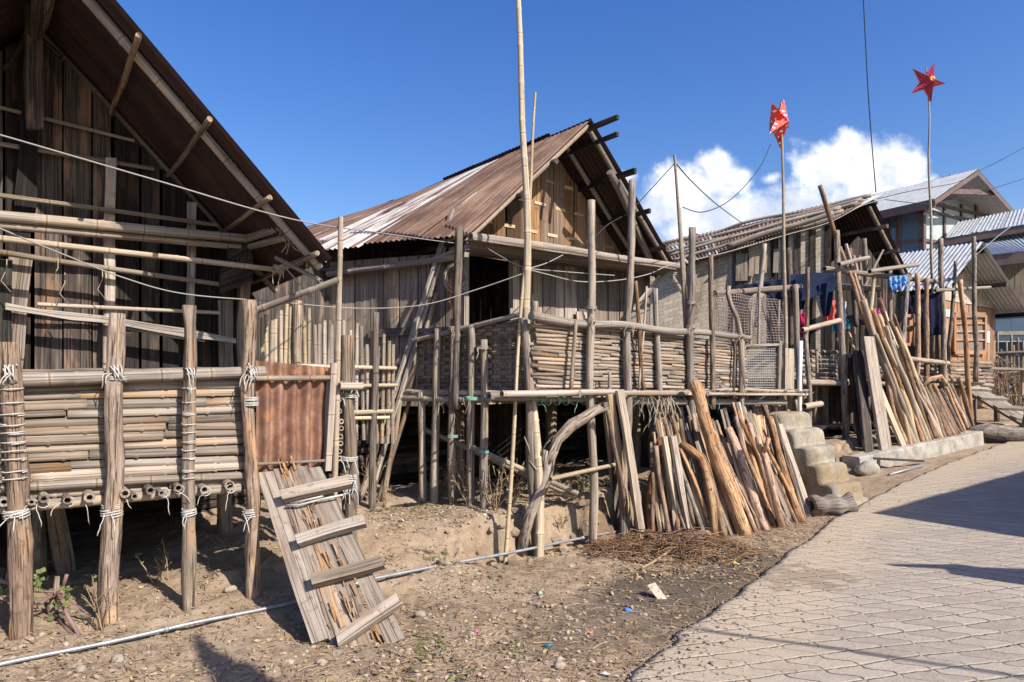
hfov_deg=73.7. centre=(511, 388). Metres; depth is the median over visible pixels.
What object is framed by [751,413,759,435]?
firewood log
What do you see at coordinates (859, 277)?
leaning log
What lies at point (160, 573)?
bare shrub
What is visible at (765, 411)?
firewood log
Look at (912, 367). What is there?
leaning log
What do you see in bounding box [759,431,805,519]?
firewood log
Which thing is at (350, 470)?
stake
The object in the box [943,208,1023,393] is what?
wooden house
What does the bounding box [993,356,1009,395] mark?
dry creeper
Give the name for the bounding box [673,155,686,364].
bamboo pole
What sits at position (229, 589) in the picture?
stone
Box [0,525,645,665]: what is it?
water pipe
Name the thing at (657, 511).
firewood log
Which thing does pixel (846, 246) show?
leaning log
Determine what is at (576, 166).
wooden house
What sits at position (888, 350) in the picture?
leaning log
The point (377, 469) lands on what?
dry weed
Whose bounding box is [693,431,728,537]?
firewood log
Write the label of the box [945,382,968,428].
leaning log
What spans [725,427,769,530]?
firewood log
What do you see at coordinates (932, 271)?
bamboo pole
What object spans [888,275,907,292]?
blue cloth
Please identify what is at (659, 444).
firewood log
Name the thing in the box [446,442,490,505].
dry weed
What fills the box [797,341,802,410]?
white pipe
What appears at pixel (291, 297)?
bamboo rail
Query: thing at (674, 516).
firewood log
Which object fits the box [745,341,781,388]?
panel
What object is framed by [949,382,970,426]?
leaning log
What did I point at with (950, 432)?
leaning log
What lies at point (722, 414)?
firewood log
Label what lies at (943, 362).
bamboo platform
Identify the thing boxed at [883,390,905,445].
leaning plank
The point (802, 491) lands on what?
wood slab
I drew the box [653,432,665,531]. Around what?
firewood log
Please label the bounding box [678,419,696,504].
firewood log
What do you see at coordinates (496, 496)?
dry weed
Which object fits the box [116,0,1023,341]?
sky
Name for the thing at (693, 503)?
firewood log
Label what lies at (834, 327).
teal cloth
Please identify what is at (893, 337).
leaning log
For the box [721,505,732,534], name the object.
firewood log
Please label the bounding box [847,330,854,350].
leaning log
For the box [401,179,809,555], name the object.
bamboo platform
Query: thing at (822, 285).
trousers
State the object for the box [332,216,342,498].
bamboo pole
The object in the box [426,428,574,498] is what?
bamboo bar
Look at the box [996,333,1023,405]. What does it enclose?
bamboo fence
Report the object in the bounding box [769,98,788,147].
star lantern
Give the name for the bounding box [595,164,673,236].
cable
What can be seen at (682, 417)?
firewood log
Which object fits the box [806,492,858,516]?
log
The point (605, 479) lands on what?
green weed
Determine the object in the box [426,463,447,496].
dry weed
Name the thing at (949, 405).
leaning log
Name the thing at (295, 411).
metal sheet
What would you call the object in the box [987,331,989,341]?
paper notice
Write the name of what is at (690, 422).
firewood log
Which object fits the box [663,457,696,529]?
firewood log
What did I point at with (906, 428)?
leaning log
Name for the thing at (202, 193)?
cable
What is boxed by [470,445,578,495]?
bamboo bar
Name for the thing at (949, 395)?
leaning log
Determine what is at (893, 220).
window
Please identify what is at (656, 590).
block
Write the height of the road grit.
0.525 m
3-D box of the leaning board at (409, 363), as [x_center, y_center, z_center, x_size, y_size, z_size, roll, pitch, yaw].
[-1.128,-0.240,7.449,1.025,2.910,0.065,0,0,-38]
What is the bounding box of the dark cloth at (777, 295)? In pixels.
[731,278,786,305]
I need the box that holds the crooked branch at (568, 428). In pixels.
[517,392,626,556]
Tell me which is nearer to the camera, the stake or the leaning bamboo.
the stake
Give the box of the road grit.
[613,443,1013,681]
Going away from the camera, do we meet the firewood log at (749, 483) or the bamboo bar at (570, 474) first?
the bamboo bar at (570, 474)
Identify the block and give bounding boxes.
[648,583,666,598]
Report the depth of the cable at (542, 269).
7.15 m
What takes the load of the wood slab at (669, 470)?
on the ground
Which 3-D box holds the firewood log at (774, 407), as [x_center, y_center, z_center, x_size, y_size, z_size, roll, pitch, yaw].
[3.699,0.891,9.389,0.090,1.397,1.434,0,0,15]
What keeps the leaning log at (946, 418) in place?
on the concrete kerb
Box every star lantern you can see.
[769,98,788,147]
[912,63,945,101]
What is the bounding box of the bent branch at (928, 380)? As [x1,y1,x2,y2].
[923,374,947,386]
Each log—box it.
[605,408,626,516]
[650,472,654,531]
[652,432,658,535]
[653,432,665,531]
[654,445,670,534]
[655,418,671,505]
[655,438,660,514]
[655,486,660,531]
[656,429,667,509]
[658,420,673,533]
[659,417,664,519]
[660,467,663,535]
[663,419,694,522]
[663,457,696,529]
[665,435,671,532]
[665,471,686,532]
[668,424,672,435]
[671,421,691,490]
[672,503,675,532]
[675,433,708,529]
[675,514,679,532]
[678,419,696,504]
[679,407,699,528]
[679,428,699,529]
[679,441,718,536]
[679,448,709,529]
[682,466,704,530]
[685,423,707,509]
[685,430,699,469]
[687,415,700,474]
[688,380,753,535]
[693,413,701,434]
[693,418,707,506]
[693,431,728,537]
[695,441,701,452]
[700,432,735,533]
[713,471,731,529]
[715,420,739,482]
[720,409,725,425]
[721,448,751,528]
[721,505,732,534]
[722,408,760,530]
[723,423,752,517]
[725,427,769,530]
[726,456,757,532]
[727,459,758,522]
[731,402,746,448]
[734,416,768,522]
[736,402,759,494]
[737,411,759,456]
[739,440,777,527]
[742,406,749,422]
[742,429,772,527]
[746,412,793,522]
[746,423,776,522]
[750,405,756,420]
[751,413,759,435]
[755,405,761,433]
[755,436,785,528]
[759,405,765,440]
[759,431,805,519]
[761,403,805,514]
[761,407,766,433]
[762,406,787,497]
[763,430,776,461]
[765,405,779,500]
[767,416,804,521]
[769,459,798,523]
[772,405,785,492]
[774,413,805,517]
[781,508,788,524]
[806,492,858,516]
[840,246,908,444]
[844,243,912,441]
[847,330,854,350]
[847,354,861,446]
[852,255,864,298]
[860,299,917,443]
[869,273,875,310]
[870,309,925,441]
[874,333,919,442]
[876,331,904,431]
[877,297,939,438]
[878,314,917,434]
[882,337,931,440]
[883,325,928,440]
[885,311,906,374]
[888,320,933,439]
[892,314,936,438]
[892,339,940,437]
[894,322,940,429]
[895,326,943,437]
[902,413,912,444]
[915,382,938,421]
[918,374,946,436]
[922,376,950,436]
[931,383,958,434]
[932,388,956,435]
[938,389,961,433]
[939,388,964,432]
[941,412,952,435]
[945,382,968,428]
[945,386,965,430]
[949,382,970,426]
[956,377,974,425]
[966,423,1023,441]
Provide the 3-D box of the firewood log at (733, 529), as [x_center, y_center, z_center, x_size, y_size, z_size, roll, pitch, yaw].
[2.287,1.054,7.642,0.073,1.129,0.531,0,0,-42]
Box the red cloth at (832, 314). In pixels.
[823,300,835,321]
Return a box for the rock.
[854,460,880,475]
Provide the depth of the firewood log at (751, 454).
8.20 m
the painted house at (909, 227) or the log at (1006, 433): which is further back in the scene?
the painted house at (909, 227)
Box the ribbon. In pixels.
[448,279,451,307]
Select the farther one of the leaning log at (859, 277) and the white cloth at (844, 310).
the leaning log at (859, 277)
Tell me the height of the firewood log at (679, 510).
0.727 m
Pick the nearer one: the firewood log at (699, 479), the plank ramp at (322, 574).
the plank ramp at (322, 574)
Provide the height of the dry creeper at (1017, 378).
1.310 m
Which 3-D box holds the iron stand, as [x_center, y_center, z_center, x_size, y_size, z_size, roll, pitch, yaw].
[6.430,1.251,11.309,1.238,0.280,0.077,0,0,-24]
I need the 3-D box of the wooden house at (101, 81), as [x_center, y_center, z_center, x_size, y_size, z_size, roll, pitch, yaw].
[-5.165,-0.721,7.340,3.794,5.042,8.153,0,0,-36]
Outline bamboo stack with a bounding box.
[332,381,363,460]
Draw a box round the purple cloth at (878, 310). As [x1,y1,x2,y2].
[873,308,881,314]
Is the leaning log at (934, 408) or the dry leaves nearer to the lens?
the dry leaves
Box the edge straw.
[637,478,976,681]
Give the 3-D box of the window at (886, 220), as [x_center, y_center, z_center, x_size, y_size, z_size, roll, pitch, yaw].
[12.559,-5.367,22.972,0.080,0.910,0.266,0,0,-32]
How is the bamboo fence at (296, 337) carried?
on the ground
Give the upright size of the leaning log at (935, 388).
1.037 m
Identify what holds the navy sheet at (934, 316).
hanging from the bamboo platform at (943, 362)
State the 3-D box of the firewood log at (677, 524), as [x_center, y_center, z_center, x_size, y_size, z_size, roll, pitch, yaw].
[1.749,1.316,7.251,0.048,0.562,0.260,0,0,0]
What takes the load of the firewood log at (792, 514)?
on the ground
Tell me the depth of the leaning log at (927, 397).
12.77 m
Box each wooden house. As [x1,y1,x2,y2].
[0,0,331,579]
[0,114,685,545]
[650,193,910,429]
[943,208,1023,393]
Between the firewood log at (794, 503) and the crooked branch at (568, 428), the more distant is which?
the firewood log at (794, 503)
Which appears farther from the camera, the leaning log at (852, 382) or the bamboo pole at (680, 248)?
the leaning log at (852, 382)
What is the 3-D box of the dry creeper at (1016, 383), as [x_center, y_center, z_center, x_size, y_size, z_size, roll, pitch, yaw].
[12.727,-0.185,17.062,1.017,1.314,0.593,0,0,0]
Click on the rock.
(867, 468)
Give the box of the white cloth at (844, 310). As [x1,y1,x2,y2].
[843,301,846,329]
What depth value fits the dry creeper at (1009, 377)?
17.07 m
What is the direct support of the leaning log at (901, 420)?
on the ground
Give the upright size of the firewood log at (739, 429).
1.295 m
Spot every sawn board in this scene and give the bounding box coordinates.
[601,402,619,529]
[605,394,633,533]
[615,389,645,539]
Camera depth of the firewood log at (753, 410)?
9.53 m
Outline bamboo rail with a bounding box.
[257,277,339,312]
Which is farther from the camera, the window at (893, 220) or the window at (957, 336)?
the window at (893, 220)
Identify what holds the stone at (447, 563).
on the ground
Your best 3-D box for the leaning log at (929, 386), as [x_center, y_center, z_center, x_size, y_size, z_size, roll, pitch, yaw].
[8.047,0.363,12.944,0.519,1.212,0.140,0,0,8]
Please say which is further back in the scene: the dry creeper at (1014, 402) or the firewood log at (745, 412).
the dry creeper at (1014, 402)
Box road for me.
[627,441,1023,681]
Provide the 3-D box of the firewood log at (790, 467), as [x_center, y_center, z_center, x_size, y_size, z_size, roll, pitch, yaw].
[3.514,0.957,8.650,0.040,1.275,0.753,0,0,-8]
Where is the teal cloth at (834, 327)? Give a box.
[832,319,849,330]
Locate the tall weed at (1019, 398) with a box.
[1009,390,1023,411]
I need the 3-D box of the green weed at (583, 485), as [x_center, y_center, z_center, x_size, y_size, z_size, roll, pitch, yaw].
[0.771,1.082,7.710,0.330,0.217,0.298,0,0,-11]
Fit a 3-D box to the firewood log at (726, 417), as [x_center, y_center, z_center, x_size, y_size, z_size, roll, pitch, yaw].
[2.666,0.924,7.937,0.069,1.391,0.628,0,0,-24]
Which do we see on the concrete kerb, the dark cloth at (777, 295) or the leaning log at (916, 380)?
the leaning log at (916, 380)
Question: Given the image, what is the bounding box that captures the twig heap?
[572,526,766,568]
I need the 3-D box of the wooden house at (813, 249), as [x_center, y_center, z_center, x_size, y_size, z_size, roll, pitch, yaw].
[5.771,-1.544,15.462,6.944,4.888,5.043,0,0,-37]
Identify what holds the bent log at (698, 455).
on the ground
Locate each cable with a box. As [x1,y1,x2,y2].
[0,134,453,242]
[0,228,521,308]
[483,245,614,275]
[531,199,884,282]
[531,254,564,267]
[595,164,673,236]
[677,164,742,223]
[682,144,770,212]
[863,0,875,191]
[878,147,1023,198]
[885,178,1023,203]
[944,217,1023,280]
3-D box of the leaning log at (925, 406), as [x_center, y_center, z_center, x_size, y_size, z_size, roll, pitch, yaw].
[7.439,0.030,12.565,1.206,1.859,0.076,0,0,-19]
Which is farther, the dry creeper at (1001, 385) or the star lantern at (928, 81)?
the dry creeper at (1001, 385)
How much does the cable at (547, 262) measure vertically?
0.455 m
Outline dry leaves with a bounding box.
[0,472,843,681]
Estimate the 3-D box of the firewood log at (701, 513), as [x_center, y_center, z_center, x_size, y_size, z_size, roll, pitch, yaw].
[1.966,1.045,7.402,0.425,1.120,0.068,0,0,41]
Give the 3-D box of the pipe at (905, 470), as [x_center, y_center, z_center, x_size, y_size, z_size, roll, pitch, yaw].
[6.379,1.311,11.040,1.164,0.118,0.044,0,0,-36]
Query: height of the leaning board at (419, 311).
3.250 m
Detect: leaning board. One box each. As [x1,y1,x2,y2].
[365,208,454,480]
[366,239,448,500]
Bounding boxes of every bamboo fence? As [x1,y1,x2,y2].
[260,300,397,509]
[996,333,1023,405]
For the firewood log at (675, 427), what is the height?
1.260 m
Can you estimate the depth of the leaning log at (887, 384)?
12.20 m
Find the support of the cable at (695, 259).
attached to the bamboo pole at (539, 534)
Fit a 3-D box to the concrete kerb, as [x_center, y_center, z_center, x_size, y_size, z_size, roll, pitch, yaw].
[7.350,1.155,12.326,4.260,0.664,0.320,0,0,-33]
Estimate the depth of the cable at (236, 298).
5.35 m
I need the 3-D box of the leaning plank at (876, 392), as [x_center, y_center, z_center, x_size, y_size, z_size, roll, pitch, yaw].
[6.318,0.101,11.821,0.440,2.033,0.311,0,0,-33]
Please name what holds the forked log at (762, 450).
on the ground
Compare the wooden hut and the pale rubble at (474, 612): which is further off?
the wooden hut
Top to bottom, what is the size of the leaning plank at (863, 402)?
1.757 m
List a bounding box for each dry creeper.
[992,355,1013,402]
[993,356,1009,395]
[994,357,1023,406]
[1003,354,1019,405]
[1010,356,1023,399]
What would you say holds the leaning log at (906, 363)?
on the ground
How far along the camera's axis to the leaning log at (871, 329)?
12.11 m
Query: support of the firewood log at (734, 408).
on the ground
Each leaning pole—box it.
[358,292,438,501]
[376,372,415,501]
[380,348,410,501]
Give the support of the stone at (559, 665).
on the ground
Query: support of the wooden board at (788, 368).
on the bamboo platform at (593, 369)
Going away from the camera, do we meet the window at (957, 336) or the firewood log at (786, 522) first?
the firewood log at (786, 522)
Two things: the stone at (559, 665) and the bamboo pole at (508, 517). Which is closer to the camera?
the stone at (559, 665)
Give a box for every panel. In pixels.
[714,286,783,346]
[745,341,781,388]
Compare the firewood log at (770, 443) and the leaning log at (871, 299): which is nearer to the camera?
the firewood log at (770, 443)
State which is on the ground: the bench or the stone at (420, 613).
the stone at (420, 613)
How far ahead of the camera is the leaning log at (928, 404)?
12.74 m
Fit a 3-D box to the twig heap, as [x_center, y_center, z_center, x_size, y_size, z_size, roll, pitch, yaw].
[1.539,1.505,6.633,1.867,0.307,1.258,0,0,-16]
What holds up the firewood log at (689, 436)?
on the ground
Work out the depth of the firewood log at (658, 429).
7.29 m
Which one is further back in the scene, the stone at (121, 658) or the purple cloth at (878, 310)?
the purple cloth at (878, 310)
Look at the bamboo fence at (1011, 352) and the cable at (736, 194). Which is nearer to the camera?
the cable at (736, 194)
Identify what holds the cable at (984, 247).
attached to the bamboo platform at (943, 362)
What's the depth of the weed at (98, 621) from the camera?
4.38 m
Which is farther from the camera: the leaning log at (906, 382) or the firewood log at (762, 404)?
the leaning log at (906, 382)
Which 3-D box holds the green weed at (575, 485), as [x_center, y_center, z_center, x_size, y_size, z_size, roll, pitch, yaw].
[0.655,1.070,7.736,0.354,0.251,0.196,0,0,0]
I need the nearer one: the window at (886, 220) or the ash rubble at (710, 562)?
the ash rubble at (710, 562)
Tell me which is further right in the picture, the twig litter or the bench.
the bench
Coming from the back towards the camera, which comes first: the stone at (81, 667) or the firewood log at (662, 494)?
the firewood log at (662, 494)
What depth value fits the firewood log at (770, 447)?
8.68 m
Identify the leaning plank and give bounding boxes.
[853,350,873,451]
[861,336,891,449]
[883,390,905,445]
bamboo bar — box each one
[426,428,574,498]
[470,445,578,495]
[548,463,620,480]
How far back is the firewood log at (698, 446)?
7.55 m
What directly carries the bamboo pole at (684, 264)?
attached to the bamboo pole at (680, 248)
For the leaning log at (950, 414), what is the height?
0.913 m
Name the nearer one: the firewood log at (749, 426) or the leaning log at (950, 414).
the firewood log at (749, 426)
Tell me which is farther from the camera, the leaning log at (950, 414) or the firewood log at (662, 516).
the leaning log at (950, 414)
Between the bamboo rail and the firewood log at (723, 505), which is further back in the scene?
the firewood log at (723, 505)
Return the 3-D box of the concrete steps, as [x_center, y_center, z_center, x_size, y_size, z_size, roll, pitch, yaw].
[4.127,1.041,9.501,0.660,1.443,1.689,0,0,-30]
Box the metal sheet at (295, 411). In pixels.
[255,361,336,471]
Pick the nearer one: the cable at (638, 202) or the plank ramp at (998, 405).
the cable at (638, 202)
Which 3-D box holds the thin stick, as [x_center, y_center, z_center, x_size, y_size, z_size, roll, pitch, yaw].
[6.941,-2.231,13.200,0.513,0.924,0.020,0,0,0]
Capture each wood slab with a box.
[661,436,682,529]
[668,436,692,532]
[776,424,812,516]
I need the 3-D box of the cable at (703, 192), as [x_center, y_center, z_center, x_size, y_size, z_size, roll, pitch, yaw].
[3.312,-3.047,11.118,0.099,0.698,6.427,0,0,25]
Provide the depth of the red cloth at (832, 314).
11.99 m
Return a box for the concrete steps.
[769,411,867,505]
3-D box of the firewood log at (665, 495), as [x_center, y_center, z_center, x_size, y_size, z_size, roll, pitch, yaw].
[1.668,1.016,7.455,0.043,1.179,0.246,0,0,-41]
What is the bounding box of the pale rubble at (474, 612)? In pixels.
[259,477,614,681]
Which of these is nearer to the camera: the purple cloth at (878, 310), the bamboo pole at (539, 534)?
the bamboo pole at (539, 534)
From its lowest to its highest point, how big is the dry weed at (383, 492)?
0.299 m
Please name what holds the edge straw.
on the road
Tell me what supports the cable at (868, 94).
attached to the wooden house at (813, 249)
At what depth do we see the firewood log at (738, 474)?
7.96 m
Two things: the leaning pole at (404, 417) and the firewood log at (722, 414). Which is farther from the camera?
the firewood log at (722, 414)
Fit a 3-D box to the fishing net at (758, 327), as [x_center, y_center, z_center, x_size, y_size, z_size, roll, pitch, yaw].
[3.524,-1.065,10.172,1.877,0.956,0.172,0,0,-42]
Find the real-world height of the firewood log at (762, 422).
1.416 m
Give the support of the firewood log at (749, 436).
on the ground
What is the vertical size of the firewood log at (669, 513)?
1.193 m
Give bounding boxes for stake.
[340,335,360,563]
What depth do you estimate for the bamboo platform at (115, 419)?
4.55 m
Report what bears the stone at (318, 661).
on the ground
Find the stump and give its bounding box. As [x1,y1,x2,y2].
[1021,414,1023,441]
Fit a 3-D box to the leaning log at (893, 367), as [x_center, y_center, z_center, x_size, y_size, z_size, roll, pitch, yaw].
[6.972,-0.195,12.320,1.152,2.448,0.124,0,0,-12]
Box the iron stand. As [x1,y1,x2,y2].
[873,457,924,466]
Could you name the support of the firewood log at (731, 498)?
on the ground
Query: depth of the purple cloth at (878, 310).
13.19 m
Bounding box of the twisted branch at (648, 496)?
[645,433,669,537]
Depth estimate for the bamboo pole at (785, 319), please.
10.29 m
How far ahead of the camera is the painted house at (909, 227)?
22.41 m
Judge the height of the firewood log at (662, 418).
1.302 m
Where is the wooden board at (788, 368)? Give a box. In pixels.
[783,348,793,388]
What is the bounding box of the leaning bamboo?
[376,345,412,485]
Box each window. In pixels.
[883,217,888,230]
[890,217,896,241]
[952,312,986,354]
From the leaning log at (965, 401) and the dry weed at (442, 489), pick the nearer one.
the dry weed at (442, 489)
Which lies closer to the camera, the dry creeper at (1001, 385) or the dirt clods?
the dirt clods
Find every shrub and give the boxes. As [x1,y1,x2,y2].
[0,567,93,634]
[135,539,169,582]
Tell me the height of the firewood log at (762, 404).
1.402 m
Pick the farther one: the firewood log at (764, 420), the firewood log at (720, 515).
the firewood log at (764, 420)
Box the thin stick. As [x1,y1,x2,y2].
[864,249,883,284]
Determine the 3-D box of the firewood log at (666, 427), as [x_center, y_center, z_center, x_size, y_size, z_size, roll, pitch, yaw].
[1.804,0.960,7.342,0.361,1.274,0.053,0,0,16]
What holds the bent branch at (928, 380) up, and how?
on the leaning log at (934, 408)
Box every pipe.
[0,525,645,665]
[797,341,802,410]
[887,464,923,475]
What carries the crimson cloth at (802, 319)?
hanging from the bamboo platform at (943, 362)
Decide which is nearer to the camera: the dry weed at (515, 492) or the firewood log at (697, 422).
the dry weed at (515, 492)
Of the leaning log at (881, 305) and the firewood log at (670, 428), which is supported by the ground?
the firewood log at (670, 428)
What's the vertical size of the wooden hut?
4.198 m
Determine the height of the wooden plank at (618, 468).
1.460 m
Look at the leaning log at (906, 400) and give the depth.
12.27 m
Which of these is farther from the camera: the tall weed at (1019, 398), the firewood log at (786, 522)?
the tall weed at (1019, 398)
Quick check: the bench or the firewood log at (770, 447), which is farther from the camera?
the bench
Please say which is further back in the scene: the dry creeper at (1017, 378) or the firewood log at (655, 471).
the dry creeper at (1017, 378)
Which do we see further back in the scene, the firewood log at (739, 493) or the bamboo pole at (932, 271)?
the bamboo pole at (932, 271)
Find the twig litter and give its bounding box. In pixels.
[0,472,836,681]
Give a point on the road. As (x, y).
(952, 610)
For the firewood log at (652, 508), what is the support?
on the ground
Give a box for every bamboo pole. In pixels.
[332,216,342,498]
[503,92,536,562]
[516,0,543,556]
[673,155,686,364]
[680,208,686,316]
[780,101,787,347]
[925,68,937,387]
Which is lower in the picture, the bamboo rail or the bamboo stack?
the bamboo stack
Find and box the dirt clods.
[406,484,646,569]
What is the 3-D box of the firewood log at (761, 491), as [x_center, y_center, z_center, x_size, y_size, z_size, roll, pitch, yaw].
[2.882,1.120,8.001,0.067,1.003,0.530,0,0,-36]
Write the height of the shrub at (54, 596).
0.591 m
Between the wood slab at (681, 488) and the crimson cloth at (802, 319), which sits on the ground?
the wood slab at (681, 488)
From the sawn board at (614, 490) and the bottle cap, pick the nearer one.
the bottle cap
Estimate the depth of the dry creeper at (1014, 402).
17.06 m
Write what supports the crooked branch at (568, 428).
on the ground
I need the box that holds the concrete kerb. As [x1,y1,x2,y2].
[842,431,983,467]
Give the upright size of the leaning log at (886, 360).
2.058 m
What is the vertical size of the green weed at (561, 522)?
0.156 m
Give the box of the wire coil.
[443,263,466,292]
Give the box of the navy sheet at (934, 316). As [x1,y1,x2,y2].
[900,292,940,336]
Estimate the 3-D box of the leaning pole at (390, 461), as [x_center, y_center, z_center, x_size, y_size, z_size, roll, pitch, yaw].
[-1.230,0.361,7.363,0.099,1.722,0.548,0,0,27]
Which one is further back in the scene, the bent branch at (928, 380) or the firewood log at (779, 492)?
the bent branch at (928, 380)
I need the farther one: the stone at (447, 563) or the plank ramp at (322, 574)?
the stone at (447, 563)
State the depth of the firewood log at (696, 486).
7.34 m
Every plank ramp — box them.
[259,455,404,646]
[949,385,1023,425]
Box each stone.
[75,664,85,672]
[110,653,124,662]
[223,585,236,592]
[315,659,326,664]
[414,610,425,617]
[443,561,450,565]
[553,661,565,669]
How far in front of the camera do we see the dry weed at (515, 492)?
7.00 m
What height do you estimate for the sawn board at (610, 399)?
1.581 m
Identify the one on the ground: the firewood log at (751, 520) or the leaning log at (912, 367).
the firewood log at (751, 520)
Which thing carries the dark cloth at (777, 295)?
hanging from the bamboo platform at (943, 362)
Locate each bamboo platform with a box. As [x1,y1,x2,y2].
[0,299,265,640]
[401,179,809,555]
[650,185,993,441]
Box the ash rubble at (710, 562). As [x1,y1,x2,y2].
[589,549,778,569]
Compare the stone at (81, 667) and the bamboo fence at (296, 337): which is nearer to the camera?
the stone at (81, 667)
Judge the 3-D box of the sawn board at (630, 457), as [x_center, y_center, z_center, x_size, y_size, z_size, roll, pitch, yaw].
[1.235,0.812,7.059,0.056,1.616,0.556,0,0,41]
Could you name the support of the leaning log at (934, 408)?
on the concrete kerb
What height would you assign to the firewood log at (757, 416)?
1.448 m
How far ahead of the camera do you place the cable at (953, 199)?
16.68 m
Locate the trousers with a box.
[790,272,835,316]
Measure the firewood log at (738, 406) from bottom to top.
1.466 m
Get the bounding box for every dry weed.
[360,445,392,495]
[376,481,392,508]
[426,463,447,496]
[440,464,465,500]
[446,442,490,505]
[476,454,524,510]
[491,463,527,505]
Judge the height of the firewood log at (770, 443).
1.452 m
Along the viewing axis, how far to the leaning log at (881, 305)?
12.43 m
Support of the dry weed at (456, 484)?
on the ground
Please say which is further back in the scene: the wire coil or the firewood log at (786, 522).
the firewood log at (786, 522)
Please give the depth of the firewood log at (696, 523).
7.38 m
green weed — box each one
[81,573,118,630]
[554,472,584,489]
[558,513,568,528]
[566,475,589,491]
[598,474,609,485]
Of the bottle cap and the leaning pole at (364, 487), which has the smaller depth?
the bottle cap
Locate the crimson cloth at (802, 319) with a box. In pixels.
[799,313,804,337]
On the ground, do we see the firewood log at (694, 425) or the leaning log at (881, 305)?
the firewood log at (694, 425)
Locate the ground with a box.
[0,394,1023,681]
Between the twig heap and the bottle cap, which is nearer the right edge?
the twig heap
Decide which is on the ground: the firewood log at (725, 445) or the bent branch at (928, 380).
the firewood log at (725, 445)
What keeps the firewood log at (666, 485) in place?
on the ground
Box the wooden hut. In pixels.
[897,241,1023,409]
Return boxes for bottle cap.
[543,642,552,646]
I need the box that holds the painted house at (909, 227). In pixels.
[872,169,1013,252]
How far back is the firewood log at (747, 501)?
7.80 m
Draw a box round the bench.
[970,367,1023,394]

